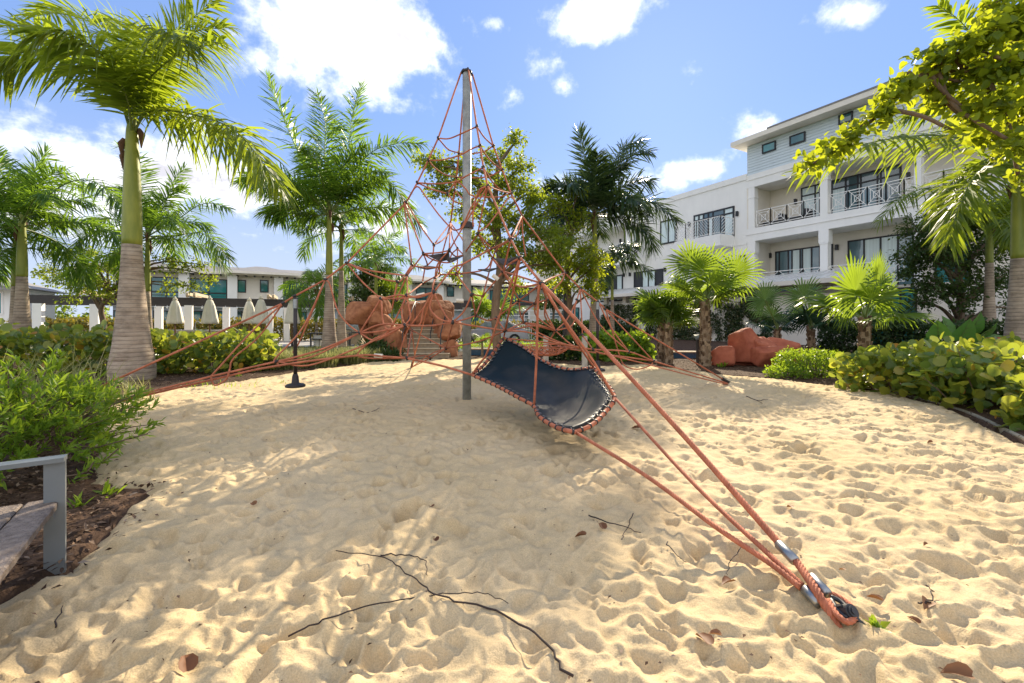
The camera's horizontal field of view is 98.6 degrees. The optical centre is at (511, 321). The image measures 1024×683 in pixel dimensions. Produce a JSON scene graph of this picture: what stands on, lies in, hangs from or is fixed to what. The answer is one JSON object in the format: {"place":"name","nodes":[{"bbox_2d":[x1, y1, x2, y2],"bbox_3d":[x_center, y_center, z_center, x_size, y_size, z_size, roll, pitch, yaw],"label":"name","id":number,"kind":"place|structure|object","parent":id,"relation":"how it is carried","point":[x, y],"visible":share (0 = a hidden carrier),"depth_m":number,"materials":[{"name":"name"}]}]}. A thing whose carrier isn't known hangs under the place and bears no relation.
{"place":"outdoors","nodes":[
{"label":"outdoors","id":0,"kind":"place"},
{"bbox_2d":[107,371,152,398],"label":"ornamental grass","id":1,"kind":"object","parent":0,"point":[127,387],"depth_m":7.60,"materials":[{"name":"plant"}]},
{"bbox_2d":[43,337,461,352],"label":"terrace paving","id":2,"kind":"structure","parent":0,"point":[301,343],"depth_m":27.51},
{"bbox_2d":[52,140,238,348],"bbox_3d":[-15.568,-3.277,18.771,6.336,9.454,6.444,0,0,-43],"label":"royal palm","id":3,"kind":"object","parent":2,"relation":"on","point":[153,218],"visible":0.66,"depth_m":18.89,"materials":[{"name":"green plant"}]},
{"bbox_2d":[166,296,183,335],"bbox_3d":[-17.209,0.033,22.499,0.708,2.635,0.718,0,0,-22],"label":"closed umbrella","id":4,"kind":"object","parent":2,"relation":"on","point":[175,315],"visible":0.84,"depth_m":22.32,"materials":[{"name":"white fabric"}]},
{"bbox_2d":[201,295,218,332],"bbox_3d":[-14.957,0.033,21.799,0.708,2.635,0.718,0,0,-22],"label":"closed umbrella","id":5,"kind":"object","parent":2,"relation":"on","point":[209,315],"visible":0.81,"depth_m":21.61,"materials":[{"name":"fabric"}]},
{"bbox_2d":[29,291,462,340],"bbox_3d":[-14.577,-0.155,28.709,24.587,3.010,3.500,0,0,-25],"label":"pergola","id":6,"kind":"object","parent":2,"relation":"on","point":[39,302],"visible":0.39,"depth_m":25.44,"materials":[{"name":"fabric"}]},
{"bbox_2d":[241,297,254,330],"bbox_3d":[-13.970,0.033,23.399,0.708,2.635,0.718,0,0,22],"label":"closed umbrella","id":7,"kind":"object","parent":2,"relation":"on","point":[248,310],"visible":0.64,"depth_m":23.20,"materials":[{"name":"fabric"}]},
{"bbox_2d":[252,295,268,330],"bbox_3d":[-12.195,0.033,21.399,0.708,2.635,0.718,0,0,-22],"label":"closed umbrella","id":8,"kind":"object","parent":2,"relation":"on","point":[260,306],"visible":0.81,"depth_m":21.21,"materials":[{"name":"fabric"}]},
{"bbox_2d":[284,299,299,347],"bbox_3d":[-11.289,0.033,22.599,0.708,2.635,0.718,0,0,22],"label":"closed umbrella","id":9,"kind":"object","parent":2,"relation":"on","point":[289,316],"visible":0.56,"depth_m":22.39,"materials":[{"name":"fabric"}]},
{"bbox_2d":[277,259,348,334],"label":"leafy tree","id":10,"kind":"object","parent":2,"relation":"on","point":[318,275],"visible":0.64,"depth_m":23.69,"materials":[{"name":"green plant"}]},
{"bbox_2d":[286,190,409,347],"bbox_3d":[-8.142,-2.631,22.169,5.522,8.163,5.004,0,0,-36],"label":"royal palm","id":11,"kind":"object","parent":2,"relation":"on","point":[341,330],"visible":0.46,"depth_m":21.96,"materials":[{"name":"green plant"}]},
{"bbox_2d":[346,324,364,344],"bbox_3d":[-9.062,0.735,25.000,1.200,1.130,0.600,0,0,0],"label":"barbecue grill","id":12,"kind":"object","parent":2,"relation":"on","point":[355,339],"visible":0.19,"depth_m":24.70,"materials":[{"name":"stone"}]},
{"bbox_2d":[344,254,403,341],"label":"leafy tree","id":13,"kind":"object","parent":2,"relation":"on","point":[363,293],"visible":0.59,"depth_m":29.62,"materials":[{"name":"green plant"}]},
{"bbox_2d":[332,227,422,294],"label":"royal palm","id":14,"kind":"object","parent":2,"relation":"on","point":[370,249],"visible":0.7,"depth_m":28.50,"materials":[{"name":"green plant"}]},
{"bbox_2d":[369,277,413,319],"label":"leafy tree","id":15,"kind":"object","parent":2,"relation":"on","point":[396,305],"visible":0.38,"depth_m":30.39,"materials":[{"name":"green plant"}]},
{"bbox_2d":[244,347,312,369],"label":"ornamental grass","id":16,"kind":"object","parent":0,"point":[283,355],"depth_m":12.32,"materials":[{"name":"plant"}]},
{"bbox_2d":[285,347,340,367],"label":"ornamental grass","id":17,"kind":"object","parent":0,"point":[331,362],"depth_m":12.97,"materials":[{"name":"plant"}]},
{"bbox_2d":[458,332,539,351],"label":"drive","id":18,"kind":"structure","parent":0,"point":[459,350],"depth_m":25.04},
{"bbox_2d":[458,321,528,341],"bbox_3d":[-1.192,0.658,26.000,4.280,1.375,1.880,0,0,0],"label":"parked car","id":19,"kind":"object","parent":18,"relation":"on","point":[479,332],"visible":0.35,"depth_m":25.20,"materials":[{"name":"silver metal"}]},
{"bbox_2d":[462,288,525,343],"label":"leafy tree","id":20,"kind":"object","parent":18,"relation":"on","point":[484,311],"visible":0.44,"depth_m":25.46,"materials":[{"name":"green plant"}]},
{"bbox_2d":[0,0,1018,318],"label":"sky","id":21,"kind":"structure","parent":0,"point":[697,78],"materials":[{"name":"blue"}]},
{"bbox_2d":[0,358,1023,682],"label":"sand","id":22,"kind":"structure","parent":0,"point":[496,476],"depth_m":2.68,"materials":[{"name":"beige sand"}]},
{"bbox_2d":[0,454,67,582],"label":"park bench","id":23,"kind":"object","parent":22,"relation":"on","point":[21,526],"visible":0.98,"depth_m":2.38,"materials":[{"name":"grey paint"}]},
{"bbox_2d":[178,653,197,672],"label":"dead leaf","id":24,"kind":"object","parent":22,"relation":"on","point":[188,662],"visible":1,"depth_m":1.72,"materials":[{"name":"plant"}]},
{"bbox_2d":[288,550,573,676],"bbox_3d":[-0.388,1.323,2.110,1.395,0.041,0.687,0,0,11],"label":"fallen branch","id":25,"kind":"object","parent":22,"relation":"on","point":[537,635],"visible":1,"depth_m":2.05,"materials":[{"name":"brown wood"}]},
{"bbox_2d":[95,67,864,627],"bbox_3d":[-0.771,-1.339,7.485,8.917,5.977,8.272,0,0,25],"label":"climbing net","id":26,"kind":"object","parent":22,"relation":"on","point":[567,399],"visible":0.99,"depth_m":6.31,"materials":[{"name":"fabric"}]},
{"bbox_2d":[285,297,305,387],"bbox_3d":[-3.296,0.314,6.701,0.290,1.365,0.290,0,0,0],"label":"disc swing","id":27,"kind":"object","parent":26,"relation":"hanging from","point":[294,383],"visible":0.98,"depth_m":6.68,"materials":[{"name":"black metal"}]},
{"bbox_2d":[593,300,604,371],"bbox_3d":[1.625,0.272,8.357,0.290,1.337,0.290,0,0,0],"label":"disc swing","id":28,"kind":"object","parent":26,"relation":"hanging from","point":[597,361],"visible":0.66,"depth_m":8.33,"materials":[{"name":"metal"}]},
{"bbox_2d":[12,381,1023,682],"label":"sand litter","id":29,"kind":"object","parent":22,"relation":"on","point":[550,553],"visible":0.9,"depth_m":2.02,"materials":[{"name":"brown plant"}]},
{"bbox_2d":[864,614,891,632],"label":"seedling","id":30,"kind":"object","parent":22,"relation":"on","point":[872,621],"visible":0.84,"depth_m":1.93,"materials":[{"name":"green plant"}]},
{"bbox_2d":[940,661,975,678],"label":"dead leaf","id":31,"kind":"object","parent":22,"relation":"on","point":[960,668],"visible":1,"depth_m":1.68,"materials":[{"name":"plant"}]},
{"bbox_2d":[0,351,1023,604],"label":"mulch bed","id":32,"kind":"object","parent":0,"point":[8,589],"visible":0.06,"depth_m":3.62,"materials":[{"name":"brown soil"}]},
{"bbox_2d":[0,142,121,359],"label":"royal palm","id":33,"kind":"object","parent":32,"relation":"on","point":[24,196],"visible":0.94,"depth_m":14.04,"materials":[{"name":"green plant"}]},
{"bbox_2d":[66,491,94,509],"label":"seedling","id":34,"kind":"object","parent":32,"relation":"on","point":[78,500],"visible":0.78,"depth_m":3.18,"materials":[{"name":"green plant"}]},
{"bbox_2d":[0,346,165,489],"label":"bright bush","id":35,"kind":"object","parent":32,"relation":"on","point":[21,421],"visible":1,"depth_m":3.74,"materials":[{"name":"green plant"}]},
{"bbox_2d":[0,334,170,429],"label":"ornamental grass","id":36,"kind":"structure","parent":32,"relation":"on","point":[72,371],"depth_m":5.70,"materials":[{"name":"green plant"}]},
{"bbox_2d":[0,437,171,589],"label":"bark chips","id":37,"kind":"object","parent":32,"relation":"on","point":[17,486],"visible":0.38,"depth_m":3.26,"materials":[{"name":"brown wood"}]},
{"bbox_2d":[0,318,181,377],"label":"sea grape bush","id":38,"kind":"object","parent":32,"relation":"on","point":[87,342],"visible":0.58,"depth_m":10.81,"materials":[{"name":"green plant"}]},
{"bbox_2d":[92,479,127,497],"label":"seedling","id":39,"kind":"object","parent":32,"relation":"on","point":[107,490],"visible":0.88,"depth_m":3.37,"materials":[{"name":"green plant"}]},
{"bbox_2d":[0,0,302,381],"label":"royal palm","id":40,"kind":"object","parent":32,"relation":"on","point":[131,77],"visible":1,"depth_m":9.64,"materials":[{"name":"green plant"}]},
{"bbox_2d":[155,326,285,373],"bbox_3d":[-7.880,0.800,11.954,2.970,1.352,2.527,0,0,0],"label":"sea grape bush","id":41,"kind":"object","parent":32,"relation":"on","point":[202,354],"visible":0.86,"depth_m":11.38,"materials":[{"name":"green plant"}]},
{"bbox_2d":[229,68,429,348],"bbox_3d":[-7.400,-4.529,18.753,7.446,11.957,7.452,0,0,-41],"label":"royal palm","id":42,"kind":"object","parent":32,"relation":"on","point":[328,179],"visible":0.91,"depth_m":18.20,"materials":[{"name":"green plant"}]},
{"bbox_2d":[315,344,368,363],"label":"ornamental grass","id":43,"kind":"object","parent":32,"relation":"on","point":[352,360],"depth_m":13.89,"materials":[{"name":"plant"}]},
{"bbox_2d":[355,334,393,351],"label":"shrub","id":44,"kind":"object","parent":32,"relation":"on","point":[378,343],"visible":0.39,"depth_m":15.42,"materials":[{"name":"green plant"}]},
{"bbox_2d":[345,295,406,352],"bbox_3d":[-5.010,0.348,16.584,2.275,2.691,1.627,0,0,0],"label":"boulder pile","id":45,"kind":"object","parent":32,"relation":"on","point":[358,313],"visible":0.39,"depth_m":16.09,"materials":[{"name":"stone"}]},
{"bbox_2d":[367,344,406,361],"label":"shrub","id":46,"kind":"object","parent":32,"relation":"on","point":[395,351],"visible":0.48,"depth_m":14.88,"materials":[{"name":"green plant"}]},
{"bbox_2d":[401,301,450,358],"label":"stone steps","id":47,"kind":"structure","parent":32,"relation":"on","point":[427,347],"depth_m":16.50,"materials":[{"name":"stone"}]},
{"bbox_2d":[402,293,461,356],"bbox_3d":[-3.444,0.120,18.341,1.950,2.688,4.601,0,0,-22],"label":"slide rock","id":48,"kind":"object","parent":32,"relation":"on","point":[447,306],"visible":0.64,"depth_m":17.35,"materials":[{"name":"stone"}]},
{"bbox_2d":[471,332,490,355],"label":"fan palm","id":49,"kind":"object","parent":32,"relation":"on","point":[478,338],"visible":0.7,"depth_m":16.96,"materials":[{"name":"green plant"}]},
{"bbox_2d":[408,126,581,355],"bbox_3d":[-0.671,-2.776,15.967,6.204,8.474,3.152,0,0,0],"label":"leafy tree","id":50,"kind":"object","parent":32,"relation":"on","point":[496,228],"visible":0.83,"depth_m":15.73,"materials":[{"name":"green plant"}]},
{"bbox_2d":[541,330,588,360],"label":"shrub","id":51,"kind":"object","parent":32,"relation":"on","point":[568,354],"visible":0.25,"depth_m":15.21,"materials":[{"name":"green plant"}]},
{"bbox_2d":[530,184,615,349],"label":"leafy tree","id":52,"kind":"object","parent":32,"relation":"on","point":[584,270],"visible":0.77,"depth_m":17.07,"materials":[{"name":"green plant"}]},
{"bbox_2d":[521,121,685,332],"bbox_3d":[3.486,-3.507,18.925,5.774,9.914,5.818,0,0,-35],"label":"royal palm","id":53,"kind":"object","parent":32,"relation":"on","point":[602,183],"visible":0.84,"depth_m":18.38,"materials":[{"name":"green plant"}]},
{"bbox_2d":[578,326,657,361],"bbox_3d":[3.577,0.840,15.176,2.782,1.331,1.685,0,0,0],"label":"sea grape bush","id":54,"kind":"object","parent":32,"relation":"on","point":[641,339],"visible":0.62,"depth_m":14.73,"materials":[{"name":"green plant"}]},
{"bbox_2d":[630,288,693,362],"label":"fan palm","id":55,"kind":"object","parent":32,"relation":"on","point":[647,311],"visible":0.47,"depth_m":14.05,"materials":[{"name":"green plant"}]},
{"bbox_2d":[637,290,699,363],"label":"fan palm","id":56,"kind":"object","parent":32,"relation":"on","point":[665,311],"visible":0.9,"depth_m":13.82,"materials":[{"name":"green plant"}]},
{"bbox_2d":[656,239,765,366],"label":"fan palm","id":57,"kind":"object","parent":32,"relation":"on","point":[719,280],"visible":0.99,"depth_m":12.94,"materials":[{"name":"green plant"}]},
{"bbox_2d":[711,328,800,366],"bbox_3d":[7.378,0.824,13.433,2.774,1.274,1.486,0,0,0],"label":"red boulder group","id":58,"kind":"object","parent":32,"relation":"on","point":[747,346],"visible":0.69,"depth_m":13.13},
{"bbox_2d":[743,280,803,337],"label":"fan palm","id":59,"kind":"object","parent":32,"relation":"on","point":[777,320],"visible":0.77,"depth_m":15.34,"materials":[{"name":"green plant"}]},
{"bbox_2d":[762,363,812,378],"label":"bright shrub","id":60,"kind":"object","parent":32,"relation":"on","point":[773,370],"visible":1,"depth_m":10.47,"materials":[{"name":"green plant"}]},
{"bbox_2d":[770,345,843,378],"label":"bright shrub","id":61,"kind":"object","parent":32,"relation":"on","point":[806,354],"visible":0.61,"depth_m":10.69,"materials":[{"name":"green plant"}]},
{"bbox_2d":[779,276,852,360],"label":"fan palm","id":62,"kind":"object","parent":32,"relation":"on","point":[812,321],"visible":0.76,"depth_m":14.96,"materials":[{"name":"green plant"}]},
{"bbox_2d":[795,249,936,347],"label":"fan palm","id":63,"kind":"object","parent":32,"relation":"on","point":[875,286],"visible":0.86,"depth_m":9.68,"materials":[{"name":"green plant"}]},
{"bbox_2d":[781,0,1023,196],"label":"overhanging tree","id":64,"kind":"object","parent":32,"relation":"on","point":[999,24],"visible":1,"depth_m":5.46,"materials":[{"name":"green plant"}]},
{"bbox_2d":[783,0,1023,339],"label":"royal palm","id":65,"kind":"object","parent":32,"relation":"on","point":[953,239],"visible":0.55,"depth_m":10.48,"materials":[{"name":"green plant"}]},
{"bbox_2d":[815,316,1004,355],"bbox_3d":[13.583,0.610,15.197,1.459,1.751,5.526,0,0,-39],"label":"clipped hedge","id":66,"kind":"object","parent":32,"relation":"on","point":[898,331],"visible":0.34,"depth_m":15.44,"materials":[{"name":"green plant"}]},
{"bbox_2d":[828,338,1003,403],"bbox_3d":[7.734,0.892,8.312,2.446,1.186,2.539,0,0,-29],"label":"sea grape bush","id":67,"kind":"object","parent":32,"relation":"on","point":[875,366],"visible":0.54,"depth_m":8.27,"materials":[{"name":"green plant"}]},
{"bbox_2d":[871,179,1010,333],"bbox_3d":[15.775,-1.850,14.838,6.119,6.599,4.432,0,0,-35],"label":"royal palm","id":68,"kind":"object","parent":32,"relation":"on","point":[994,232],"visible":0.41,"depth_m":15.19,"materials":[{"name":"green plant"}]},
{"bbox_2d":[885,205,1009,342],"bbox_3d":[17.162,-1.511,16.575,7.055,5.941,2.611,0,0,-21],"label":"leafy tree","id":69,"kind":"object","parent":32,"relation":"on","point":[958,287],"visible":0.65,"depth_m":16.04,"materials":[{"name":"green plant"}]},
{"bbox_2d":[901,339,1023,416],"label":"sea grape bush","id":70,"kind":"object","parent":32,"relation":"on","point":[942,367],"visible":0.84,"depth_m":6.81,"materials":[{"name":"green plant"}]},
{"bbox_2d":[924,312,1002,350],"bbox_3d":[12.917,0.538,12.626,2.413,1.643,0.978,0,0,-19],"label":"elephant ear plant","id":71,"kind":"object","parent":32,"relation":"on","point":[967,329],"visible":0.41,"depth_m":12.54,"materials":[{"name":"green plant"}]},
{"bbox_2d":[924,331,1023,350],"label":"sea grape bush","id":72,"kind":"object","parent":32,"relation":"on","point":[969,343],"visible":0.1,"depth_m":9.23,"materials":[{"name":"green plant"}]},
{"bbox_2d":[986,360,1023,431],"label":"sea grape bush","id":73,"kind":"object","parent":32,"relation":"on","point":[1010,411],"visible":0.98,"depth_m":5.67,"materials":[{"name":"green plant"}]},
{"bbox_2d":[605,338,853,351],"bbox_3d":[22.200,1.400,39.650,35.600,0.001,40.700,0,0,0],"label":"planting bed","id":74,"kind":"object","parent":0,"point":[684,345],"depth_m":26.70,"materials":[{"name":"brown soil"}]},
{"bbox_2d":[578,240,655,330],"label":"royal palm","id":75,"kind":"object","parent":74,"relation":"on","point":[609,280],"visible":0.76,"depth_m":20.62,"materials":[{"name":"green plant"}]},
{"label":"ground","id":76,"kind":"structure","parent":0,"visible":0},
{"bbox_2d":[0,277,66,325],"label":"white house","id":77,"kind":"structure","parent":76,"relation":"on","point":[5,300],"depth_m":35.55,"materials":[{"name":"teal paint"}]},
{"bbox_2d":[0,204,97,323],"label":"royal palm","id":78,"kind":"object","parent":76,"relation":"on","point":[5,258],"visible":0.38,"depth_m":15.40,"materials":[{"name":"green plant"}]},
{"bbox_2d":[55,305,112,327],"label":"wood","id":79,"kind":"object","parent":76,"relation":"on","point":[64,308],"visible":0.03,"depth_m":57.29,"materials":[{"name":"green plant"}]},
{"bbox_2d":[30,244,218,346],"bbox_3d":[-17.306,-1.153,19.880,9.690,5.213,2.883,0,0,5],"label":"leafy tree","id":80,"kind":"object","parent":76,"relation":"on","point":[108,288],"visible":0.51,"depth_m":19.29,"materials":[{"name":"green plant"}]},
{"bbox_2d":[1,313,401,340],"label":"clipped hedge","id":81,"kind":"object","parent":76,"relation":"on","point":[199,326],"visible":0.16,"depth_m":30.11,"materials":[{"name":"green plant"}]},
{"bbox_2d":[99,260,547,333],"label":"town house row","id":82,"kind":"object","parent":76,"relation":"on","point":[255,282],"visible":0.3,"depth_m":46.14,"materials":[{"name":"white paint"}]},
{"bbox_2d":[151,277,177,296],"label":"window","id":83,"kind":"structure","parent":82,"relation":"in","point":[154,288],"depth_m":42.16,"materials":[{"name":"teal glass"}]},
{"bbox_2d":[190,278,226,297],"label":"window","id":84,"kind":"structure","parent":82,"relation":"in","point":[220,290],"depth_m":44.22,"materials":[{"name":"teal glass"}]},
{"bbox_2d":[490,290,528,307],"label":"window","id":85,"kind":"structure","parent":82,"relation":"in","point":[526,298],"depth_m":61.73,"materials":[{"name":"teal glass"}]},
{"bbox_2d":[454,318,579,341],"bbox_3d":[-0.426,0.655,30.975,10.871,1.842,2.125,0,0,0],"label":"clipped hedge","id":86,"kind":"object","parent":76,"relation":"on","point":[479,324],"visible":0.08,"depth_m":30.64,"materials":[{"name":"green plant"}]},
{"bbox_2d":[506,303,562,330],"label":"house","id":87,"kind":"structure","parent":76,"relation":"on","point":[530,315],"depth_m":61.97,"materials":[{"name":"white paint"}]},
{"bbox_2d":[533,278,572,323],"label":"leafy tree","id":88,"kind":"object","parent":76,"relation":"on","point":[542,304],"visible":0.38,"depth_m":29.91,"materials":[{"name":"green plant"}]},
{"bbox_2d":[530,214,602,319],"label":"apartment end wing","id":89,"kind":"structure","parent":76,"relation":"on","point":[578,312],"depth_m":50.92,"materials":[{"name":"paint"}]},
{"bbox_2d":[535,315,633,345],"bbox_3d":[3.903,0.578,23.975,5.305,1.870,1.856,0,0,0],"label":"clipped hedge","id":90,"kind":"object","parent":76,"relation":"on","point":[577,327],"visible":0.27,"depth_m":23.60,"materials":[{"name":"green plant"}]},
{"bbox_2d":[571,174,756,320],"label":"apartment wing","id":91,"kind":"structure","parent":76,"relation":"on","point":[715,213],"depth_m":36.22,"materials":[{"name":"white paint"}]},
{"bbox_2d":[600,275,622,301],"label":"window","id":92,"kind":"structure","parent":91,"relation":"in","point":[619,284],"depth_m":43.98,"materials":[{"name":"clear glass"}]},
{"bbox_2d":[634,268,662,299],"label":"window","id":93,"kind":"structure","parent":91,"relation":"in","point":[658,278],"depth_m":40.63,"materials":[{"name":"glass"}]},
{"bbox_2d":[660,219,676,244],"bbox_3d":[13.717,-7.861,38.571,0.140,2.087,1.795,0,0,-30],"label":"window","id":94,"kind":"structure","parent":91,"relation":"in","point":[670,238],"depth_m":38.64,"materials":[{"name":"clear glass"}]},
{"bbox_2d":[693,206,734,237],"bbox_3d":[15.898,-7.570,34.774,0.140,2.302,3.565,0,0,-30],"label":"window","id":95,"kind":"structure","parent":91,"relation":"in","point":[728,211],"depth_m":34.58,"materials":[{"name":"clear glass"}]},
{"bbox_2d":[601,284,864,344],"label":"patio wall","id":96,"kind":"structure","parent":76,"relation":"on","point":[797,337],"depth_m":29.33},
{"bbox_2d":[600,302,657,338],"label":"climbing vine","id":97,"kind":"object","parent":96,"relation":"attached to","point":[617,307],"visible":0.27,"depth_m":38.29,"materials":[{"name":"green plant"}]},
{"bbox_2d":[672,301,722,340],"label":"climbing vine","id":98,"kind":"object","parent":96,"relation":"attached to","point":[683,336],"visible":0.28,"depth_m":32.43,"materials":[{"name":"green plant"}]},
{"bbox_2d":[574,269,848,299],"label":"patio roof","id":99,"kind":"structure","parent":96,"relation":"on","point":[782,281],"depth_m":27.82,"materials":[{"name":"metal"}]},
{"bbox_2d":[715,295,772,341],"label":"climbing vine","id":100,"kind":"object","parent":96,"relation":"attached to","point":[738,317],"visible":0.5,"depth_m":29.62,"materials":[{"name":"green plant"}]},
{"bbox_2d":[730,45,1022,345],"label":"apartment block","id":101,"kind":"structure","parent":76,"relation":"on","point":[834,230],"depth_m":28.17,"materials":[{"name":"white paint"}]},
{"bbox_2d":[762,140,775,153],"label":"window","id":102,"kind":"structure","parent":101,"relation":"in","point":[771,146],"depth_m":30.92,"materials":[{"name":"teal glass"}]},
{"bbox_2d":[762,208,812,225],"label":"balcony chairs","id":103,"kind":"object","parent":101,"relation":"on","point":[784,217],"visible":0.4,"depth_m":30.75,"materials":[{"name":"metal"}]},
{"bbox_2d":[789,131,805,145],"bbox_3d":[19.019,-12.169,29.340,0.140,0.648,0.980,0,0,-30],"label":"window","id":104,"kind":"structure","parent":101,"relation":"in","point":[800,137],"depth_m":29.31,"materials":[{"name":"teal glass"}]},
{"bbox_2d":[775,244,832,291],"bbox_3d":[20.531,-3.646,31.098,0.140,3.066,3.788,0,0,-30],"label":"window","id":105,"kind":"structure","parent":101,"relation":"in","point":[808,257],"depth_m":31.31,"materials":[{"name":"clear glass"}]},
{"bbox_2d":[801,183,819,216],"bbox_3d":[20.795,-8.101,30.637,0.140,2.661,1.257,0,0,-30],"label":"window","id":106,"kind":"structure","parent":101,"relation":"in","point":[813,191],"depth_m":30.58,"materials":[{"name":"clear glass"}]},
{"bbox_2d":[831,163,901,213],"bbox_3d":[22.262,-8.101,28.085,0.140,2.661,4.078,0,0,-30],"label":"window","id":107,"kind":"structure","parent":101,"relation":"in","point":[865,179],"depth_m":27.82,"materials":[{"name":"clear glass"}]},
{"bbox_2d":[847,233,913,284],"bbox_3d":[22.742,-3.443,27.248,0.140,3.605,3.375,0,0,-30],"label":"window","id":108,"kind":"structure","parent":101,"relation":"in","point":[858,248],"depth_m":27.27,"materials":[{"name":"clear glass"}]},
{"bbox_2d":[865,287,916,344],"bbox_3d":[21.947,-0.270,25.597,0.140,3.334,2.462,0,0,-30],"label":"window","id":109,"kind":"structure","parent":101,"relation":"in","point":[907,293],"depth_m":24.98,"materials":[{"name":"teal glass"}]},
{"bbox_2d":[866,388,1023,439],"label":"kerb strip","id":110,"kind":"object","parent":76,"relation":"on","point":[995,424],"visible":0.21,"depth_m":5.94,"materials":[{"name":"concrete"}]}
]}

